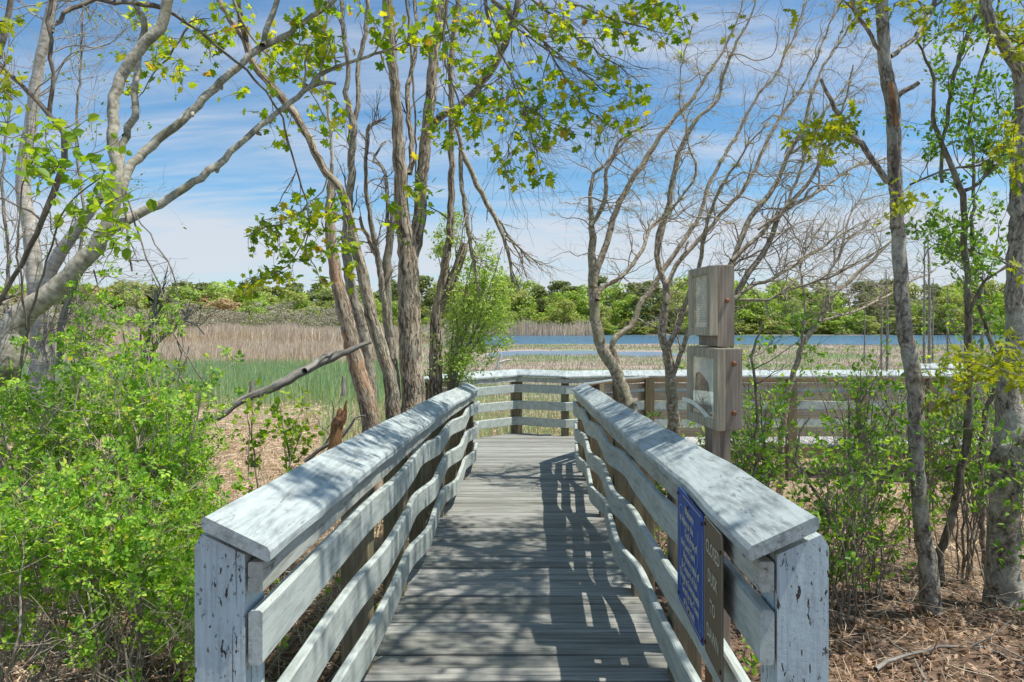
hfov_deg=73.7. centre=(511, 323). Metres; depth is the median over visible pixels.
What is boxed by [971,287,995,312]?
pine tree
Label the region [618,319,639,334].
broadleaf tree
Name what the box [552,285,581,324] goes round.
pine tree
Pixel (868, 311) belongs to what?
pine tree
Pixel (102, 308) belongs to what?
bush
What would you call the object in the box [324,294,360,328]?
broadleaf tree
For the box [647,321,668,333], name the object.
broadleaf tree
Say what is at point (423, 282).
pine tree
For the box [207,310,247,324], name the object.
bare shrub
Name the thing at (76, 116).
bare sapling
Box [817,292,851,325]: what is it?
broadleaf tree
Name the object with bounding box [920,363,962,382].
railing
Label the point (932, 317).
dead pole
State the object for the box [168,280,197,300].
pine tree
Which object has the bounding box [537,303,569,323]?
broadleaf tree
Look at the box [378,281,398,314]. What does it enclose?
pine tree
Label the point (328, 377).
cattails
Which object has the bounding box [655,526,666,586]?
seedling
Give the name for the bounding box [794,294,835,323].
broadleaf tree
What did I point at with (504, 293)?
pine tree
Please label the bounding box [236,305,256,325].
broadleaf tree
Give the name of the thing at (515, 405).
railing
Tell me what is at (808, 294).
pine tree
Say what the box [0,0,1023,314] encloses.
sky
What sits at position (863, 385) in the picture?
shrub
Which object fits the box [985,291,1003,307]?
broadleaf tree
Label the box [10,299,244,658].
bush
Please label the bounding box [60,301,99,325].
bare shrub
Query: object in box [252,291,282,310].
broadleaf tree
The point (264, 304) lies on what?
broadleaf tree
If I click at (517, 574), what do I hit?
boardwalk ramp
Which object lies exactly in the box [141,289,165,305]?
pine tree
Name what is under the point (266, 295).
broadleaf tree
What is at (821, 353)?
shrub
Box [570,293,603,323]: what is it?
broadleaf tree
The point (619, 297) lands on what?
pine tree
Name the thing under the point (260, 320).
bare shrub
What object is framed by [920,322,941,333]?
broadleaf tree
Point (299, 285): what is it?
pine tree
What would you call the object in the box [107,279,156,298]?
broadleaf tree
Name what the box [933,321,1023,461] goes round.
shrub
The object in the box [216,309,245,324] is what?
bare shrub
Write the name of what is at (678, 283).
broadleaf tree
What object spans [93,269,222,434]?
dead vine
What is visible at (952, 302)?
broadleaf tree
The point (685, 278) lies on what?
broadleaf tree
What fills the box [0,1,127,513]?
bare sapling
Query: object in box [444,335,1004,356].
water
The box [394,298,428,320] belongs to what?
broadleaf tree
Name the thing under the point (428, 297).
pine tree
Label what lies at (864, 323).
dead pole
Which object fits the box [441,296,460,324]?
broadleaf tree
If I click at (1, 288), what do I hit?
broadleaf tree
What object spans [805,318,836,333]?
broadleaf tree
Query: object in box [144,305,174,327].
broadleaf tree
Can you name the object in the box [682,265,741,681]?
display post
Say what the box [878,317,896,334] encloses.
broadleaf tree
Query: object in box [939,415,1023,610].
shrub
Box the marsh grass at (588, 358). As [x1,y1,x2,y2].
[377,343,1003,436]
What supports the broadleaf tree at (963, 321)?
on the ground at (920, 631)
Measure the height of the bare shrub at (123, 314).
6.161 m
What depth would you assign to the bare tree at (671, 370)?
7.68 m
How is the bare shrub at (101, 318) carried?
on the ground at (920, 631)
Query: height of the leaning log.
0.955 m
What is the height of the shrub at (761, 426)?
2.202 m
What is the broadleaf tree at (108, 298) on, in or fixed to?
on the ground at (920, 631)
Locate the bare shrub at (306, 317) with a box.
[288,315,320,328]
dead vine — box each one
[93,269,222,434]
[123,202,153,272]
[126,191,217,403]
[131,213,192,300]
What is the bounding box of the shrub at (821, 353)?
[797,332,928,520]
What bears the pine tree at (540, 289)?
on the ground at (920, 631)
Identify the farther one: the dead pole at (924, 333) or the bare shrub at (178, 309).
the bare shrub at (178, 309)
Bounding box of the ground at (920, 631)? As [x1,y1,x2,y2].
[2,315,1023,681]
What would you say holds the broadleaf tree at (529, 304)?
on the ground at (920, 631)
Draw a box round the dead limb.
[27,178,109,287]
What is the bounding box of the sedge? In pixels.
[0,382,989,551]
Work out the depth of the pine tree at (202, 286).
179.67 m
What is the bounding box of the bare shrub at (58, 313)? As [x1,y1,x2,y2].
[53,307,97,324]
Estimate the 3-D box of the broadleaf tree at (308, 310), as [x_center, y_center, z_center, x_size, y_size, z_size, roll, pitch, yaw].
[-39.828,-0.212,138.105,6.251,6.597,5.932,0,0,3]
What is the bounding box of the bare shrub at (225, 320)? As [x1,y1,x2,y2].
[205,309,242,326]
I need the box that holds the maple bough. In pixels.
[380,0,713,245]
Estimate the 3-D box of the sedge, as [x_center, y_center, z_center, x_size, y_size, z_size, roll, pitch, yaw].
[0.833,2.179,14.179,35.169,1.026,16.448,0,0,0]
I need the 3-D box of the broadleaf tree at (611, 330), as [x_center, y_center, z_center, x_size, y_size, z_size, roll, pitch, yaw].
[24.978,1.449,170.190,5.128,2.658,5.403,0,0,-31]
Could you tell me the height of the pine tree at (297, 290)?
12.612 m
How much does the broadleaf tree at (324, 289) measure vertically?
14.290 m
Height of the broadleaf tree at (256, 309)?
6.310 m
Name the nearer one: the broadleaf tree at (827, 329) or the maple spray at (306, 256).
the maple spray at (306, 256)
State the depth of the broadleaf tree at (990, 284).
196.35 m
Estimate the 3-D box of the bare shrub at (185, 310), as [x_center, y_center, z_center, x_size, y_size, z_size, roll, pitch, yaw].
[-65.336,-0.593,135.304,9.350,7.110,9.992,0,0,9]
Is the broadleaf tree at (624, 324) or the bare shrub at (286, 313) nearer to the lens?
the bare shrub at (286, 313)
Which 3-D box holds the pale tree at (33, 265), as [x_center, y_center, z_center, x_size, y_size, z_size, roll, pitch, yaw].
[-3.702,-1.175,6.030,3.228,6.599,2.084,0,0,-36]
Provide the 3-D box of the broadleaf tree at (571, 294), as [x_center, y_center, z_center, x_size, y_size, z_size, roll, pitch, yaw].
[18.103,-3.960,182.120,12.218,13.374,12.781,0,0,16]
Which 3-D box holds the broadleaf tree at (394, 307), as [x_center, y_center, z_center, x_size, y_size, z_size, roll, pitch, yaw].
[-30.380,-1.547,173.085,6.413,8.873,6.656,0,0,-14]
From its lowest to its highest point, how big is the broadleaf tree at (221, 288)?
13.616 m
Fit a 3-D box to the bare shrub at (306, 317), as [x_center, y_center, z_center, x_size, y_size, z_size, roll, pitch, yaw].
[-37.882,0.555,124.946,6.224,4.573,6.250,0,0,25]
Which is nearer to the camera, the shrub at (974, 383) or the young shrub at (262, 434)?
the young shrub at (262, 434)
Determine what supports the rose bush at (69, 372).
on the ground at (920, 631)
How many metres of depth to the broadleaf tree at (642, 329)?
170.07 m
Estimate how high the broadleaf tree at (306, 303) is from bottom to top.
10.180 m
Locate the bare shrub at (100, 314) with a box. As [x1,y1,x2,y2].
[76,303,118,325]
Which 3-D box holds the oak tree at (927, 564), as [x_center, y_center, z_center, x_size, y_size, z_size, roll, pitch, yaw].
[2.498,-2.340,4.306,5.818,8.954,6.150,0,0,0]
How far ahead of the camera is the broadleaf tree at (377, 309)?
145.81 m
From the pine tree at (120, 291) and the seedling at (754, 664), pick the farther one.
the pine tree at (120, 291)
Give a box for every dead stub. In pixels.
[55,283,86,365]
[139,257,174,360]
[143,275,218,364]
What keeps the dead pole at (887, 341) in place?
on the ground at (920, 631)
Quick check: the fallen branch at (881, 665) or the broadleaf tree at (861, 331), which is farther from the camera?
the broadleaf tree at (861, 331)
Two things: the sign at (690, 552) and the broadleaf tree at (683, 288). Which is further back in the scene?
the broadleaf tree at (683, 288)
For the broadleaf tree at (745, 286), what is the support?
on the ground at (920, 631)
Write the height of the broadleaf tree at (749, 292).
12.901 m
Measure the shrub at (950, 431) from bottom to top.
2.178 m
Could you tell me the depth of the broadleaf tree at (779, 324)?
169.57 m
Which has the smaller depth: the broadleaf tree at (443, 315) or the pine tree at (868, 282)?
the broadleaf tree at (443, 315)
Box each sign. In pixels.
[677,487,703,645]
[704,515,723,681]
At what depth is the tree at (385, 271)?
8.74 m
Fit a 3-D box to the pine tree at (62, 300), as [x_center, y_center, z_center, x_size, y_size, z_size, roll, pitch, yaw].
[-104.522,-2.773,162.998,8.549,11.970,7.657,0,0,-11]
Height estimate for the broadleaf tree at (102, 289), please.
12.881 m
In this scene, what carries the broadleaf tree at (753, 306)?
on the ground at (920, 631)
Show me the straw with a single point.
(276, 447)
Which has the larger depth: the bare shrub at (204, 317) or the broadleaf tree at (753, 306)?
the broadleaf tree at (753, 306)
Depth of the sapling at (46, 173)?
3.84 m
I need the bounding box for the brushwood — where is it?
[0,463,1023,681]
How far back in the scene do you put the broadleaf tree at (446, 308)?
181.54 m
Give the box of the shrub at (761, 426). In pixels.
[678,332,820,500]
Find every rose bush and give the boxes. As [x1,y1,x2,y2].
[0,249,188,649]
[0,350,123,627]
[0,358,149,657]
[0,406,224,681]
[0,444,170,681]
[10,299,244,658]
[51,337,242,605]
[85,447,249,681]
[92,512,288,681]
[102,367,243,643]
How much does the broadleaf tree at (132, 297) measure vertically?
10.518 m
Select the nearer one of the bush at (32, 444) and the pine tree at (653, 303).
the bush at (32, 444)
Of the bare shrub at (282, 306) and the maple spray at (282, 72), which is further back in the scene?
the bare shrub at (282, 306)
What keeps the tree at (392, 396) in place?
on the ground at (920, 631)
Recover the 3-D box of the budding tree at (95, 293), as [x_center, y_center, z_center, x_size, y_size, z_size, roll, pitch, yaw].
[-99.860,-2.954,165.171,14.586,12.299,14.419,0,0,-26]
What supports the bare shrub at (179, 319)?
on the ground at (920, 631)
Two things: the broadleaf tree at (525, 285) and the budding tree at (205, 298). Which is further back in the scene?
the broadleaf tree at (525, 285)
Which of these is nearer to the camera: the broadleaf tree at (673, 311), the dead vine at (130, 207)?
the dead vine at (130, 207)
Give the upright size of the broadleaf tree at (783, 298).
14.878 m
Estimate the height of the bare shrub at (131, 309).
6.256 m
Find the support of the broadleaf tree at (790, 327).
on the ground at (920, 631)
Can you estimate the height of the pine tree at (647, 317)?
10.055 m
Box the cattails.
[7,356,401,407]
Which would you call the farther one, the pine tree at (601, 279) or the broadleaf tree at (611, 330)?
the pine tree at (601, 279)
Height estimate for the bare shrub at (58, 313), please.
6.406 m
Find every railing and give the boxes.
[195,383,479,681]
[424,369,1023,475]
[572,383,828,681]
[575,376,1023,484]
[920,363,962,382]
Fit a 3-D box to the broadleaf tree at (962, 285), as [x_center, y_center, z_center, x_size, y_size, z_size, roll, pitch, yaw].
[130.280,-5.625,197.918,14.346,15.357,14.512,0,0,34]
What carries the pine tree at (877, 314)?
on the ground at (920, 631)
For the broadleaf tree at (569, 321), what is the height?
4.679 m
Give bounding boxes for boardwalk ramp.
[360,433,670,681]
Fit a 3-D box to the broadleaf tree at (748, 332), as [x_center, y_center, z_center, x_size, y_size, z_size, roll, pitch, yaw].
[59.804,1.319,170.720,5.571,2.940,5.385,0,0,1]
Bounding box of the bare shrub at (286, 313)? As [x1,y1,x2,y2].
[268,309,308,326]
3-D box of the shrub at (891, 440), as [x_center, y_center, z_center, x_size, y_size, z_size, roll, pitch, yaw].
[2.674,1.426,5.091,1.038,1.663,1.078,0,0,-26]
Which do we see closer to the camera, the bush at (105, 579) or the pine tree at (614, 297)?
the bush at (105, 579)
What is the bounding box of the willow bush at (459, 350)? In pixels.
[422,200,537,392]
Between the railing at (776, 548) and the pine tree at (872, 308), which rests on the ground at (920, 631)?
the pine tree at (872, 308)
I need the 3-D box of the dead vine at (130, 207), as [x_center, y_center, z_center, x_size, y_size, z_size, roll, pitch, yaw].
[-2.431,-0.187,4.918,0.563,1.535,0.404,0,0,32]
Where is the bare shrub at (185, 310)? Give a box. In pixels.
[168,303,207,326]
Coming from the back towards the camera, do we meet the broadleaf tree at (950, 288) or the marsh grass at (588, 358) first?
the broadleaf tree at (950, 288)
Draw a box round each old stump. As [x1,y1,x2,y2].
[249,380,254,392]
[341,376,345,395]
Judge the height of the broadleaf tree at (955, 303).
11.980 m
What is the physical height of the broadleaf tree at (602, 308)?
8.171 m
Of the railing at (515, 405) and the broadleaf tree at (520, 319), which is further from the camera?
the broadleaf tree at (520, 319)
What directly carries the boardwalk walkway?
on the boardwalk frame
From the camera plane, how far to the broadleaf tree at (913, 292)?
196.81 m
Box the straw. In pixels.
[0,391,1023,681]
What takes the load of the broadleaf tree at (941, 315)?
on the ground at (920, 631)
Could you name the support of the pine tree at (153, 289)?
on the ground at (920, 631)
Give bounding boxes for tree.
[0,0,270,567]
[0,0,468,391]
[0,283,25,293]
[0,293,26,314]
[9,285,25,296]
[55,288,81,304]
[80,285,114,304]
[81,286,125,305]
[83,293,125,317]
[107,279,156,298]
[111,287,147,310]
[111,289,147,327]
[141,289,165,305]
[143,293,180,318]
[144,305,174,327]
[147,284,161,307]
[165,286,202,312]
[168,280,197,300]
[184,300,205,327]
[192,282,211,298]
[192,303,208,324]
[196,292,216,316]
[198,280,233,300]
[200,283,242,320]
[201,296,234,322]
[202,297,249,326]
[210,291,232,314]
[216,0,400,419]
[229,288,254,303]
[233,299,270,321]
[236,294,270,313]
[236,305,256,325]
[247,291,277,314]
[248,306,278,327]
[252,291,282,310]
[256,285,272,292]
[267,287,283,296]
[268,293,311,323]
[270,289,307,325]
[277,282,305,296]
[280,0,347,312]
[288,287,304,317]
[294,300,330,327]
[295,292,320,308]
[300,307,325,326]
[306,0,380,404]
[307,283,329,299]
[314,282,344,327]
[314,292,333,310]
[319,156,382,531]
[319,290,333,302]
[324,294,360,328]
[335,84,413,411]
[359,293,382,325]
[373,293,381,316]
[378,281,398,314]
[382,0,526,521]
[392,301,397,323]
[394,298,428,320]
[419,275,435,321]
[420,291,435,317]
[421,312,428,323]
[421,317,430,326]
[427,280,464,319]
[428,0,487,473]
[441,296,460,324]
[443,286,475,322]
[487,279,517,312]
[492,274,550,322]
[506,289,536,324]
[507,315,527,325]
[508,297,544,324]
[528,285,554,322]
[535,0,858,411]
[536,291,572,324]
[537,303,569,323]
[538,315,569,331]
[545,280,570,303]
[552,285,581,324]
[552,298,580,327]
[559,317,579,327]
[560,284,602,322]
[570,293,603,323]
[582,282,630,326]
[584,303,615,331]
[598,275,610,307]
[599,0,849,434]
[603,325,619,334]
[604,288,620,312]
[608,292,630,323]
[610,294,646,332]
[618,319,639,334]
[624,282,653,298]
[624,296,655,326]
[626,289,646,315]
[634,321,651,334]
[635,280,662,331]
[644,291,670,327]
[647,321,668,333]
[655,278,687,313]
[655,287,686,329]
[666,309,673,333]
[667,302,687,332]
[670,283,687,324]
[671,321,687,333]
[677,274,687,282]
[693,0,989,333]
[720,0,980,616]
[734,280,761,316]
[734,293,758,332]
[734,295,773,333]
[734,320,750,334]
[735,288,756,329]
[740,315,776,334]
[742,323,762,334]
[748,123,970,495]
[749,293,783,331]
[763,280,808,328]
[764,276,808,330]
[769,321,795,334]
[776,298,807,333]
[780,319,810,333]
[794,281,844,311]
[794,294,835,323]
[794,319,826,334]
[796,291,816,306]
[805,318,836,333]
[808,294,847,333]
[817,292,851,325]
[827,315,857,334]
[838,293,851,316]
[845,308,870,332]
[848,282,872,314]
[850,316,882,334]
[850,324,871,334]
[851,293,873,318]
[855,280,885,309]
[860,296,880,318]
[862,285,920,324]
[869,309,885,333]
[872,278,893,310]
[875,319,895,334]
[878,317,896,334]
[882,0,1021,575]
[883,300,894,333]
[889,283,926,314]
[894,316,927,333]
[909,0,1023,585]
[911,300,940,334]
[914,283,949,316]
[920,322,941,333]
[922,305,950,333]
[923,0,1023,611]
[925,289,975,331]
[934,293,971,334]
[940,284,971,323]
[942,322,959,334]
[946,279,986,315]
[958,319,978,334]
[964,299,1002,334]
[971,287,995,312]
[974,279,1004,297]
[979,308,1004,334]
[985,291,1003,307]
[992,299,1004,330]
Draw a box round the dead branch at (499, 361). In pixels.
[492,353,509,378]
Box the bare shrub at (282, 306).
[272,300,305,324]
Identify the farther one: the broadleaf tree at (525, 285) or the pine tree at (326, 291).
the broadleaf tree at (525, 285)
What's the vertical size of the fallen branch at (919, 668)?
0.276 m
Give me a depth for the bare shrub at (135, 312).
123.14 m
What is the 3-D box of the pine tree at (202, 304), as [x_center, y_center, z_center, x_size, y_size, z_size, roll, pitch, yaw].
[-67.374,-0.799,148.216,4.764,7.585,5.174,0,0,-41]
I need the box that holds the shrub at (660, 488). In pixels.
[647,410,702,525]
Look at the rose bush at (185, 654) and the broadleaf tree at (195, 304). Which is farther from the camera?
the broadleaf tree at (195, 304)
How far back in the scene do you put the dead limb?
5.56 m
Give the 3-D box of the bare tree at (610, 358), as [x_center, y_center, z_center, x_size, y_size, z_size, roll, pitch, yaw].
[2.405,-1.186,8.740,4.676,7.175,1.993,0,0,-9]
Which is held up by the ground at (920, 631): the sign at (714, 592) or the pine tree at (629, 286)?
the pine tree at (629, 286)
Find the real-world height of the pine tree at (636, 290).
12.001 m
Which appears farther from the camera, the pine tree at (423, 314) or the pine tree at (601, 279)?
the pine tree at (601, 279)
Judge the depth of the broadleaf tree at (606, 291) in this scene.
179.25 m
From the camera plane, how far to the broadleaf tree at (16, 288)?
165.59 m
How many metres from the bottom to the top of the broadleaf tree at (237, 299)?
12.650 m
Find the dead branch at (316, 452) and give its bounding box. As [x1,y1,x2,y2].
[301,378,379,462]
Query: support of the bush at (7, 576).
on the ground at (920, 631)
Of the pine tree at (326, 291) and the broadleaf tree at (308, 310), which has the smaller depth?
the broadleaf tree at (308, 310)
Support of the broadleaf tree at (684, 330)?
on the ground at (920, 631)
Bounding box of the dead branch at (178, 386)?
[123,368,189,404]
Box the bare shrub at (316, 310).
[295,305,336,327]
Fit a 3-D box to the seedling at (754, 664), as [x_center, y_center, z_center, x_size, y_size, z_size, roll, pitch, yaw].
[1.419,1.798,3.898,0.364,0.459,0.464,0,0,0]
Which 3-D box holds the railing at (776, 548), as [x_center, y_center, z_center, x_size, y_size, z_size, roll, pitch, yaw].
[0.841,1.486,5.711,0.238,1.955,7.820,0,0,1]
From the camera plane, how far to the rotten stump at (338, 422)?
6.96 m
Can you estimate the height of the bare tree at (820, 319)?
5.253 m
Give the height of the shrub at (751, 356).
2.534 m
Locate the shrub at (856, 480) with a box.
[758,365,942,630]
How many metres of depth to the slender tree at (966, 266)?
5.49 m
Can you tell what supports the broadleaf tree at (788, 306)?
on the ground at (920, 631)
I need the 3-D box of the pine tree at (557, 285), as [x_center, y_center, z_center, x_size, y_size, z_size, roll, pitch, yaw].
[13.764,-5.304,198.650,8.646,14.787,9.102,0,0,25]
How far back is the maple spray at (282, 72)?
6.39 m
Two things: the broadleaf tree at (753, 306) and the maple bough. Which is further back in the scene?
the broadleaf tree at (753, 306)
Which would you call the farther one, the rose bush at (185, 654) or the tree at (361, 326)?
the tree at (361, 326)
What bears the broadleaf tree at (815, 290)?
on the ground at (920, 631)
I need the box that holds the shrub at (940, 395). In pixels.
[900,321,1023,537]
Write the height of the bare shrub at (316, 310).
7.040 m
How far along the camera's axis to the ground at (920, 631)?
4.95 m
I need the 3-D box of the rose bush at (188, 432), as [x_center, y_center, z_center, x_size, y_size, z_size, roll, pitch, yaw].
[-2.129,1.158,4.246,0.918,1.764,0.891,0,0,-32]
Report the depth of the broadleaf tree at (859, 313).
169.47 m
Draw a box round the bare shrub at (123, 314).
[101,308,145,327]
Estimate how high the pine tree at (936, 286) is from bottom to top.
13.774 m
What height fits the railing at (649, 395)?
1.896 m
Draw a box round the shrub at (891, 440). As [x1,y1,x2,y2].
[796,401,950,606]
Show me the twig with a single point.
(7, 90)
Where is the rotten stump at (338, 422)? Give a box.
[327,400,346,449]
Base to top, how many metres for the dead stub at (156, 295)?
0.811 m
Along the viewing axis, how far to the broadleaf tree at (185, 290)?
164.82 m
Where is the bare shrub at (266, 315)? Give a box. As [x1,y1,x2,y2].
[254,310,298,327]
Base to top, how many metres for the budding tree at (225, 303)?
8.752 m
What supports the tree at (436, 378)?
on the ground at (920, 631)
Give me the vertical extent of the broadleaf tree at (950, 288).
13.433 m
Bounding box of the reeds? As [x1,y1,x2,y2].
[25,318,602,364]
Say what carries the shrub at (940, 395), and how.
on the ground at (920, 631)
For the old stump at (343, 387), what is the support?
on the ground at (920, 631)
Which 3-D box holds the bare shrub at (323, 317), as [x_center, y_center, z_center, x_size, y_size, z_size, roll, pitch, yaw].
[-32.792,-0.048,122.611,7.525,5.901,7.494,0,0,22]
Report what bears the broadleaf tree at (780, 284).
on the ground at (920, 631)
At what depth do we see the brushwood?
4.17 m
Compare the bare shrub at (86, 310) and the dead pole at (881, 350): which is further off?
the bare shrub at (86, 310)
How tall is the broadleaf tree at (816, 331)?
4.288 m
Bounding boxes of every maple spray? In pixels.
[113,0,371,152]
[224,174,364,304]
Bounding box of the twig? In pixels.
[0,1,42,112]
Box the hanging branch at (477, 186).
[445,127,592,308]
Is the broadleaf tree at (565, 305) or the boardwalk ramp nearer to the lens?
the boardwalk ramp
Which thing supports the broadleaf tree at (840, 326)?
on the ground at (920, 631)
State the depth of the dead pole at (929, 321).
35.95 m
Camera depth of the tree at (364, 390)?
7.84 m
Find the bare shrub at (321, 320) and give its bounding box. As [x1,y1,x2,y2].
[318,302,363,325]
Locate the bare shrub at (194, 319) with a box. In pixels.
[182,315,210,327]
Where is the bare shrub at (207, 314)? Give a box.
[167,303,219,328]
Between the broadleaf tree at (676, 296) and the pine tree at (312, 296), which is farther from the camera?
the broadleaf tree at (676, 296)
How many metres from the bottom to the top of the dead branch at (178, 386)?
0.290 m
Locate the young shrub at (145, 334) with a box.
[113,296,232,521]
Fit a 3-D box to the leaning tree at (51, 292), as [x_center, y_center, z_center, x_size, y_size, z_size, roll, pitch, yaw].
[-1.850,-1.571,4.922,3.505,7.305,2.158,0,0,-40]
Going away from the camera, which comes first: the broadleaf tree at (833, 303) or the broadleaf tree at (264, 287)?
the broadleaf tree at (833, 303)
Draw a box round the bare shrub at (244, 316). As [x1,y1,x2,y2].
[225,310,263,326]
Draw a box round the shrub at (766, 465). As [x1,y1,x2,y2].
[673,417,811,573]
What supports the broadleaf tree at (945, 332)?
on the ground at (920, 631)
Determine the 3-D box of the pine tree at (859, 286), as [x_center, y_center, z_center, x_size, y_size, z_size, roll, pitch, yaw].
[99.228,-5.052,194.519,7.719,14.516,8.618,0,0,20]
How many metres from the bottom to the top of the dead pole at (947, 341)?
5.097 m
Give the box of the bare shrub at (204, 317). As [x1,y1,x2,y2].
[190,306,223,326]
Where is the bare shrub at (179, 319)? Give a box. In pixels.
[157,310,190,329]
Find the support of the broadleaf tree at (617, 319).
on the ground at (920, 631)
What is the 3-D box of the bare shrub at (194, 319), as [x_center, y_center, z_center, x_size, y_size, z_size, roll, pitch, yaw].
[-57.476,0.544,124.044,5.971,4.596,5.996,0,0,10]
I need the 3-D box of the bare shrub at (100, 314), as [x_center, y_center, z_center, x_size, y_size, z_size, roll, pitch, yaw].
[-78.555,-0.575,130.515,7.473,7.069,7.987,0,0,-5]
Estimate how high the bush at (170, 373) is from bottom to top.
2.084 m
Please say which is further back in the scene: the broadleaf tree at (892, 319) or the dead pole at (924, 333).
the broadleaf tree at (892, 319)
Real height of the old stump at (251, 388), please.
0.347 m
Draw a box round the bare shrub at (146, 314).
[131,309,174,326]
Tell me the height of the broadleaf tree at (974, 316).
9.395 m
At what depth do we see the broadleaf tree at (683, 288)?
186.13 m
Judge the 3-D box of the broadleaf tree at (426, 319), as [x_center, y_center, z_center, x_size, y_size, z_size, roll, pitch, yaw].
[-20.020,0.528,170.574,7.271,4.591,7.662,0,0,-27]
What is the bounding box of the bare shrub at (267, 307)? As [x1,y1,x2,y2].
[240,301,282,327]
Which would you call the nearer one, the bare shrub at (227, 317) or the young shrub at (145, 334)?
the young shrub at (145, 334)
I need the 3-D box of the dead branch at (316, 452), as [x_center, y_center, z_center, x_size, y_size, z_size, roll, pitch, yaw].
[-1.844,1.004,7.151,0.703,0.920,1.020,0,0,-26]
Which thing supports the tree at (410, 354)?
on the ground at (920, 631)
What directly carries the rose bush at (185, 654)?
on the ground at (920, 631)
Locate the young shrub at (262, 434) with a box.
[230,377,330,589]
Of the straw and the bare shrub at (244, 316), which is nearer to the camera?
the straw
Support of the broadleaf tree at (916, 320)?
on the ground at (920, 631)
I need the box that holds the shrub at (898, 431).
[833,311,990,555]
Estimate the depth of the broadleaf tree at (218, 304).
149.39 m
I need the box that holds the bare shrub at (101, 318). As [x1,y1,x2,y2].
[86,313,120,326]
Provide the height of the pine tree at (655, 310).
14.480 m
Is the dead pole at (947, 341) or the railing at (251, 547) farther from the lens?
the dead pole at (947, 341)
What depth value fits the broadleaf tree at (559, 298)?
182.32 m
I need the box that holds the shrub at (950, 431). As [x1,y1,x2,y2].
[862,323,1023,585]
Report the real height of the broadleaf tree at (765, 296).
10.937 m
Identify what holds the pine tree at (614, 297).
on the ground at (920, 631)
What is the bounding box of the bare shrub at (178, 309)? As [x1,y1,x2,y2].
[159,300,200,325]
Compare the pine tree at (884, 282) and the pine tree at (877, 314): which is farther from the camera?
the pine tree at (884, 282)
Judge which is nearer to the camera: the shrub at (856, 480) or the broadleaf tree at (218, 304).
the shrub at (856, 480)
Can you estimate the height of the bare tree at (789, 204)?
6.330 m
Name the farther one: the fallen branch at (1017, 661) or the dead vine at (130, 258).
the dead vine at (130, 258)
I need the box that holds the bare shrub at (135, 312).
[115,310,148,327]
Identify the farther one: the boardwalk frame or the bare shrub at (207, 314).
the bare shrub at (207, 314)
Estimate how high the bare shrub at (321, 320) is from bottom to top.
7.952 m
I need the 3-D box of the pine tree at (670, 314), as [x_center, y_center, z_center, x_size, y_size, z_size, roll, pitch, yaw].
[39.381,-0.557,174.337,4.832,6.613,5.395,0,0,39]
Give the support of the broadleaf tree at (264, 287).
on the ground at (920, 631)
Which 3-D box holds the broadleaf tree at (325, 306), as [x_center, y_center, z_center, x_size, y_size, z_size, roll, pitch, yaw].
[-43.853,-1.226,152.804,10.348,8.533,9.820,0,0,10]
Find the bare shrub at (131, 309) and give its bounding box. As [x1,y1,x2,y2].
[108,306,149,326]
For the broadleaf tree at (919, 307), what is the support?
on the ground at (920, 631)
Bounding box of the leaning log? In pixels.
[144,340,371,438]
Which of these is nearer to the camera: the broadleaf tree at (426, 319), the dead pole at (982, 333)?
the dead pole at (982, 333)
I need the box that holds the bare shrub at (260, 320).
[247,314,271,327]
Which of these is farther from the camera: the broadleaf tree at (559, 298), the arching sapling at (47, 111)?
the broadleaf tree at (559, 298)
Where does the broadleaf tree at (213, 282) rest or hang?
on the ground at (920, 631)
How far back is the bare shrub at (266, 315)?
122.06 m
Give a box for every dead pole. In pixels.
[852,283,879,363]
[865,268,892,369]
[874,270,895,368]
[911,235,951,363]
[912,243,936,362]
[914,273,945,360]
[938,287,962,358]
[974,255,996,350]
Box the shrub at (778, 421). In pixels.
[680,371,804,483]
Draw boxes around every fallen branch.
[873,619,1011,671]
[914,639,938,681]
[967,642,1023,665]
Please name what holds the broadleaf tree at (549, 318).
on the ground at (920, 631)
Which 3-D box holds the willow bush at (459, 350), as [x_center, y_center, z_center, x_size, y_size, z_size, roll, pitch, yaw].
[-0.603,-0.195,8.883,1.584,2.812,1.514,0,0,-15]
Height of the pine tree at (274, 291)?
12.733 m
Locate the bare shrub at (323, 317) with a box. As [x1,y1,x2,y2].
[307,307,338,328]
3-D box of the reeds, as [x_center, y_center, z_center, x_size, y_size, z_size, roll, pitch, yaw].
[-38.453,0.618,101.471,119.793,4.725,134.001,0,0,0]
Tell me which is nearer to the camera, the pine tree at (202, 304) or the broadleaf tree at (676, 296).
the pine tree at (202, 304)
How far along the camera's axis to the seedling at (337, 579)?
4.15 m
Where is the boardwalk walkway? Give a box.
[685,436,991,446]
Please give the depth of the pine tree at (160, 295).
148.50 m
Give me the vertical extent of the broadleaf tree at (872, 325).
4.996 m
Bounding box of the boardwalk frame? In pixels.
[409,447,978,604]
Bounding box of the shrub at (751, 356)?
[730,267,838,590]
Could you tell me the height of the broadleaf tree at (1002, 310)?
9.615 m
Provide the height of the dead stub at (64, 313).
0.731 m
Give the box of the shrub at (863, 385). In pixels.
[788,334,925,556]
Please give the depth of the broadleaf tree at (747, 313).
170.81 m
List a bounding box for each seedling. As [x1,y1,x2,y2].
[313,569,378,625]
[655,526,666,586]
[738,638,757,681]
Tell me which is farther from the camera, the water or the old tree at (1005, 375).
the water
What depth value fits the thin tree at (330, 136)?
9.19 m
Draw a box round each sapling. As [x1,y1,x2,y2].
[0,0,307,461]
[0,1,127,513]
[0,103,157,391]
[1,0,178,482]
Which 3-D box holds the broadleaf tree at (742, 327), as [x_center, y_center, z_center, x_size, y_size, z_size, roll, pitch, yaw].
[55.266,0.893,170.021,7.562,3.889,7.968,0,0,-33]
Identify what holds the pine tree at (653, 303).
on the ground at (920, 631)

